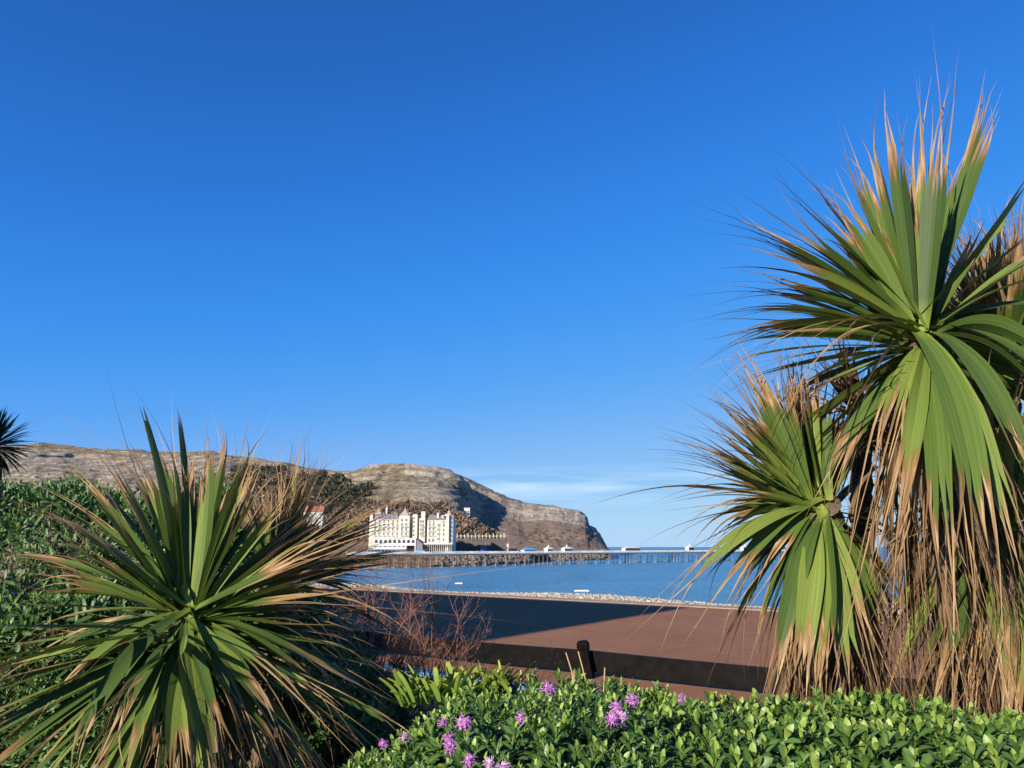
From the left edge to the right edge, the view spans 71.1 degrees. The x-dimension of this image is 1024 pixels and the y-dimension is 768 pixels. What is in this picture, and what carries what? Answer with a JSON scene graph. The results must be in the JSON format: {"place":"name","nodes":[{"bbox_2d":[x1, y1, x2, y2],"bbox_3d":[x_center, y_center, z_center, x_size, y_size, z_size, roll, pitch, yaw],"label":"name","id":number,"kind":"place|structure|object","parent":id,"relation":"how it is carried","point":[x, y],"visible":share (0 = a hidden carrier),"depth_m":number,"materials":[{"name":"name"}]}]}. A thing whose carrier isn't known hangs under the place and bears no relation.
{"place":"outdoors","nodes":[
{"label":"outdoors","id":0,"kind":"place"},
{"bbox_2d":[0,442,523,571],"bbox_3d":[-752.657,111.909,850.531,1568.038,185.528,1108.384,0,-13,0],"label":"hillside","id":1,"kind":"structure","parent":0,"point":[456,490],"depth_m":855.51,"materials":[{"name":"grey stone"}]},
{"bbox_2d":[229,463,378,512],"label":"evergreen woodland","id":2,"kind":"object","parent":1,"relation":"on","point":[335,480],"visible":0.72,"depth_m":783.28,"materials":[{"name":"plant"}]},
{"bbox_2d":[15,469,597,545],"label":"hillside scrub","id":3,"kind":"object","parent":1,"relation":"on","point":[556,539],"visible":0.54,"depth_m":794.44,"materials":[{"name":"green plant"}]},
{"bbox_2d":[304,504,323,526],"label":"hillside house","id":4,"kind":"structure","parent":1,"relation":"on","point":[317,513],"depth_m":625.18,"materials":[{"name":"white tile"}]},
{"bbox_2d":[201,469,496,542],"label":"bare woodland","id":5,"kind":"object","parent":1,"relation":"on","point":[466,524],"visible":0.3,"depth_m":685.34,"materials":[{"name":"brown plant"}]},
{"bbox_2d":[367,509,455,553],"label":"hotel building","id":6,"kind":"structure","parent":1,"relation":"on","point":[437,530],"depth_m":490.37,"materials":[{"name":"paint"}]},
{"bbox_2d":[427,546,451,552],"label":"veranda windows","id":7,"kind":"structure","parent":6,"relation":"in","point":[428,547],"depth_m":488.63,"materials":[{"name":"grey glass"}]},
{"bbox_2d":[461,508,469,515],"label":"hilltop cafe","id":8,"kind":"structure","parent":1,"relation":"on","point":[466,510],"depth_m":745.12,"materials":[{"name":"white paint"}]},
{"bbox_2d":[456,533,506,550],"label":"colonnade","id":9,"kind":"object","parent":1,"relation":"on","point":[493,544],"visible":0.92,"depth_m":548.70,"materials":[{"name":"grey stone"}]},
{"bbox_2d":[480,543,486,550],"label":"seafront hut","id":10,"kind":"object","parent":1,"relation":"on","point":[483,547],"visible":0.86,"depth_m":545.98,"materials":[{"name":"blue fabric"}]},
{"bbox_2d":[473,529,499,537],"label":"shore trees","id":11,"kind":"object","parent":1,"relation":"on","point":[490,533],"visible":0.31,"depth_m":587.79,"materials":[{"name":"brown plant"}]},
{"bbox_2d":[0,571,934,712],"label":"promenade","id":12,"kind":"structure","parent":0,"point":[602,626],"depth_m":22.23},
{"bbox_2d":[0,654,526,766],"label":"planting bed","id":13,"kind":"object","parent":12,"relation":"on","point":[385,685],"depth_m":7.09,"materials":[{"name":"soil"}]},
{"bbox_2d":[0,404,38,545],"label":"cabbage palm","id":14,"kind":"object","parent":13,"relation":"on","point":[3,428],"visible":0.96,"depth_m":16.26,"materials":[{"name":"green plant"}]},
{"bbox_2d":[0,458,279,767],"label":"evergreen shrub","id":15,"kind":"object","parent":13,"relation":"on","point":[13,517],"visible":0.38,"depth_m":2.68,"materials":[{"name":"green plant"}]},
{"bbox_2d":[10,582,432,767],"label":"evergreen shrub","id":16,"kind":"object","parent":13,"relation":"on","point":[378,728],"visible":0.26,"depth_m":2.42,"materials":[{"name":"green plant"}]},
{"bbox_2d":[0,354,556,767],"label":"cabbage palm","id":17,"kind":"object","parent":13,"relation":"on","point":[174,710],"visible":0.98,"depth_m":1.86,"materials":[{"name":"green plant"}]},
{"bbox_2d":[285,540,563,760],"bbox_3d":[-0.633,1.485,3.283,1.513,1.563,1.578,-12,-17,42],"label":"bare shrub","id":18,"kind":"object","parent":13,"relation":"on","point":[418,707],"visible":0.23,"depth_m":3.33,"materials":[{"name":"brown plant"}]},
{"bbox_2d":[379,661,534,707],"bbox_3d":[-0.124,0.707,1.650,0.360,0.147,0.164,0,-13,0],"label":"strap leaf clump","id":19,"kind":"object","parent":13,"relation":"on","point":[451,682],"visible":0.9,"depth_m":1.61,"materials":[{"name":"plant"}]},
{"bbox_2d":[338,668,756,767],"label":"hebe shrub","id":20,"kind":"object","parent":13,"relation":"on","point":[571,724],"visible":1,"depth_m":1.14,"materials":[{"name":"green plant"}]},
{"bbox_2d":[566,652,573,680],"bbox_3d":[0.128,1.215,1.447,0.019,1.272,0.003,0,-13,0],"label":"dry stalk","id":21,"kind":"object","parent":13,"relation":"on","point":[570,666],"visible":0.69,"depth_m":1.58,"materials":[{"name":"plant"}]},
{"bbox_2d":[578,651,587,687],"bbox_3d":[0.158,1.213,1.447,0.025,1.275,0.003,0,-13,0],"label":"dry stalk","id":22,"kind":"object","parent":13,"relation":"on","point":[582,665],"visible":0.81,"depth_m":1.58,"materials":[{"name":"plant"}]},
{"bbox_2d":[590,306,963,709],"bbox_3d":[0.904,1.077,1.885,1.452,3.008,1.061,8,-15,-32],"label":"cabbage palm","id":23,"kind":"object","parent":13,"relation":"on","point":[810,569],"visible":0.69,"depth_m":1.88,"materials":[{"name":"green plant"}]},
{"bbox_2d":[639,680,1023,767],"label":"hebe shrub","id":24,"kind":"object","parent":13,"relation":"on","point":[867,731],"visible":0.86,"depth_m":1.06,"materials":[{"name":"green plant"}]},
{"bbox_2d":[643,28,1023,722],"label":"cabbage palm","id":25,"kind":"object","parent":13,"relation":"on","point":[943,400],"visible":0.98,"depth_m":1.83,"materials":[{"name":"green plant"}]},
{"bbox_2d":[912,705,1022,723],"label":"hebe shrub","id":26,"kind":"object","parent":13,"relation":"on","point":[994,715],"depth_m":1.26,"materials":[{"name":"green plant"}]},
{"bbox_2d":[1,570,930,618],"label":"sea wall coping","id":27,"kind":"object","parent":12,"relation":"on","point":[614,601],"depth_m":34.46,"materials":[{"name":"concrete"}]},
{"bbox_2d":[385,665,598,696],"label":"kerb","id":28,"kind":"structure","parent":12,"relation":"on","point":[461,678],"depth_m":13.93,"materials":[{"name":"brown paint"}]},
{"bbox_2d":[342,621,933,703],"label":"low wall","id":29,"kind":"structure","parent":12,"relation":"on","point":[669,669],"depth_m":13.91,"materials":[{"name":"black paint"}]},
{"bbox_2d":[8,569,931,613],"bbox_3d":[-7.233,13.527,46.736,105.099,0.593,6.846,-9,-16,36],"label":"pebbles","id":30,"kind":"object","parent":0,"point":[587,596],"visible":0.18,"depth_m":40.04,"materials":[{"name":"gravel"}]},
{"bbox_2d":[0,0,1023,546],"label":"sky","id":31,"kind":"structure","parent":0,"point":[439,233],"materials":[{"name":"blue"}]},
{"bbox_2d":[462,476,610,560],"bbox_3d":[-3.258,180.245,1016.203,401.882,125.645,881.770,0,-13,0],"label":"headland","id":32,"kind":"structure","parent":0,"point":[502,514],"depth_m":904.57,"materials":[{"name":"grey stone"}]},
{"bbox_2d":[215,547,909,609],"bbox_3d":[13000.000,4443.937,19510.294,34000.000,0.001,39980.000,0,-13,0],"label":"sea","id":33,"kind":"structure","parent":0,"point":[614,575],"depth_m":278.40,"materials":[{"name":"liquid"}]},
{"bbox_2d":[435,549,606,564],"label":"rock revetment","id":34,"kind":"object","parent":33,"relation":"in","point":[469,559],"visible":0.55,"depth_m":522.41,"materials":[{"name":"grey stone"}]},
{"bbox_2d":[346,544,784,567],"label":"pier","id":35,"kind":"structure","parent":33,"relation":"in","point":[629,550],"depth_m":497.65,"materials":[{"name":"grey wood"}]}
]}

